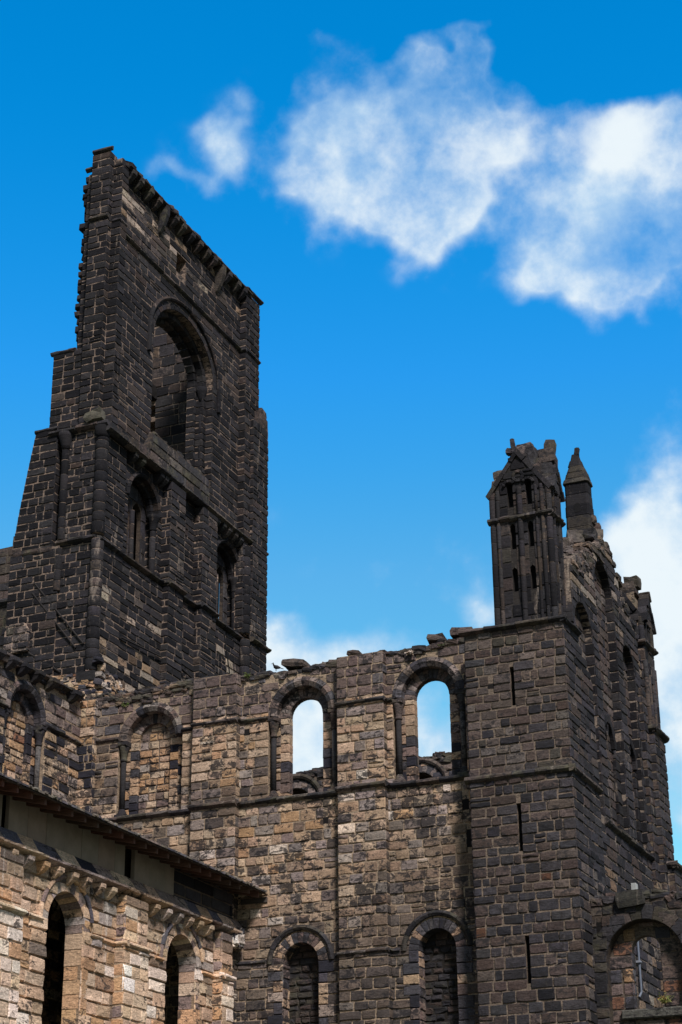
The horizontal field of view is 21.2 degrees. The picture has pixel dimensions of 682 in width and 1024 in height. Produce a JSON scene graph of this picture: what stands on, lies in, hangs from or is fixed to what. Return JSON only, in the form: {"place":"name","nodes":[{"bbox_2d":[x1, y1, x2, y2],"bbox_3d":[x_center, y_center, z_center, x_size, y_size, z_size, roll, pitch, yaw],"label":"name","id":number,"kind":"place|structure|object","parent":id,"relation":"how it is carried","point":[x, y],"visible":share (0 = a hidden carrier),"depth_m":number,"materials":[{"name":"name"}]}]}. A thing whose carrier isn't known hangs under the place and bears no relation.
{"place":"outdoors","nodes":[
{"label":"outdoors","id":0,"kind":"place"},
{"bbox_2d":[0,536,14,647],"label":"distant wall","id":1,"kind":"structure","parent":0,"point":[5,555],"depth_m":76.81,"materials":[{"name":"stone"}]},
{"bbox_2d":[0,771,267,1023],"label":"aisle","id":2,"kind":"object","parent":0,"point":[133,905],"visible":1,"depth_m":47.19,"materials":[{"name":"stone"}]},
{"bbox_2d":[0,648,97,1023],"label":"clerestory wall","id":3,"kind":"structure","parent":2,"relation":"on","point":[48,731],"depth_m":56.73,"materials":[{"name":"stone"}]},
{"bbox_2d":[1,680,46,787],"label":"window","id":4,"kind":"structure","parent":3,"relation":"in","point":[24,728],"depth_m":56.35,"materials":[{"name":"stone"}]},
{"bbox_2d":[37,874,93,1023],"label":"window","id":5,"kind":"structure","parent":2,"relation":"in","point":[69,902],"depth_m":46.13,"materials":[{"name":"stone"}]},
{"bbox_2d":[158,919,203,1023],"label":"window","id":6,"kind":"structure","parent":2,"relation":"in","point":[181,939],"depth_m":51.41,"materials":[{"name":"stone"}]},
{"bbox_2d":[83,627,478,1023],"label":"transept","id":7,"kind":"structure","parent":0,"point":[359,868],"depth_m":54.35,"materials":[{"name":"stone"}]},
{"bbox_2d":[3,146,271,701],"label":"crossing tower","id":8,"kind":"structure","parent":7,"relation":"on","point":[138,558],"depth_m":68.17,"materials":[{"name":"stone"}]},
{"bbox_2d":[126,472,161,574],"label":"twin window","id":9,"kind":"structure","parent":8,"relation":"in","point":[136,542],"depth_m":67.48,"materials":[{"name":"stone"}]},
{"bbox_2d":[216,539,238,628],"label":"twin window","id":10,"kind":"structure","parent":8,"relation":"in","point":[223,546],"depth_m":73.23,"materials":[{"name":"stone"}]},
{"bbox_2d":[114,702,182,816],"bbox_3d":[-5.961,7.826,57.946,2.840,3.970,0.645,-10,-26,21],"label":"blind window","id":11,"kind":"structure","parent":7,"relation":"in","point":[150,744],"depth_m":58.00,"materials":[{"name":"stone"}]},
{"bbox_2d":[273,663,282,668],"bbox_3d":[-2.002,4.842,57.210,0.440,0.301,0.124,-10,-26,21],"label":"bird","id":12,"kind":"object","parent":7,"relation":"on","point":[276,667],"visible":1,"depth_m":57.16},
{"bbox_2d":[266,924,333,1023],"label":"blocked window","id":13,"kind":"structure","parent":7,"relation":"in","point":[300,984],"depth_m":53.14,"materials":[{"name":"stone"}]},
{"bbox_2d":[266,676,337,797],"bbox_3d":[-1.098,6.889,56.058,2.840,4.110,0.644,-10,-26,21],"label":"window","id":14,"kind":"structure","parent":7,"relation":"in","point":[284,703],"depth_m":56.18,"materials":[{"name":"stone"}]},
{"bbox_2d":[391,657,468,782],"bbox_3d":[2.710,6.168,54.574,2.840,4.120,0.645,-10,-26,21],"label":"window","id":15,"kind":"structure","parent":7,"relation":"in","point":[420,672],"depth_m":54.68,"materials":[{"name":"stone"}]},
{"bbox_2d":[401,910,475,1023],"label":"blocked window","id":16,"kind":"structure","parent":7,"relation":"in","point":[437,970],"depth_m":51.54,"materials":[{"name":"stone"}]},
{"bbox_2d":[0,0,681,864],"label":"sky","id":17,"kind":"structure","parent":0,"point":[456,225],"materials":[{"name":"blue"}]},
{"bbox_2d":[292,751,451,794],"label":"transept wall","id":18,"kind":"structure","parent":0,"point":[437,764],"depth_m":65.17,"materials":[{"name":"stone"}]},
{"bbox_2d":[458,438,605,1023],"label":"stair turret","id":19,"kind":"object","parent":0,"point":[529,779],"visible":0.94,"depth_m":51.65,"materials":[{"name":"grey stone"}]},
{"bbox_2d":[563,447,681,1008],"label":"gable wall","id":20,"kind":"structure","parent":0,"point":[634,813],"depth_m":57.75,"materials":[{"name":"stone"}]},
{"bbox_2d":[631,883,637,889],"bbox_3d":[8.831,11.409,54.839,0.180,0.470,0.220,-10,-26,21],"label":"floodlight","id":21,"kind":"object","parent":20,"relation":"attached to","point":[634,886],"visible":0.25,"depth_m":54.80,"materials":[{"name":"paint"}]},
{"bbox_2d":[636,941,642,997],"bbox_3d":[8.806,13.030,54.116,0.150,2.718,0.207,-10,-26,21],"label":"downpipe","id":22,"kind":"object","parent":20,"relation":"attached to","point":[638,961],"visible":0.69,"depth_m":53.91,"materials":[{"name":"metal"}]},
{"bbox_2d":[619,575,660,728],"bbox_3d":[9.697,11.094,59.769,2.162,19.170,2.078,-10,-26,21],"label":"ruined turret","id":23,"kind":"object","parent":20,"relation":"attached to","point":[639,605],"visible":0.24,"depth_m":62.21,"materials":[{"name":"stone"}]},
{"bbox_2d":[590,888,681,1023],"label":"chapel wall","id":24,"kind":"structure","parent":0,"point":[623,923],"depth_m":49.62,"materials":[{"name":"stone"}]},
{"bbox_2d":[657,991,674,1003],"bbox_3d":[8.659,13.014,48.885,0.501,0.369,0.372,10,-26,-23],"label":"fern","id":25,"kind":"object","parent":24,"relation":"on","point":[663,1000],"visible":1,"depth_m":48.82,"materials":[{"name":"green plant"}]}
]}

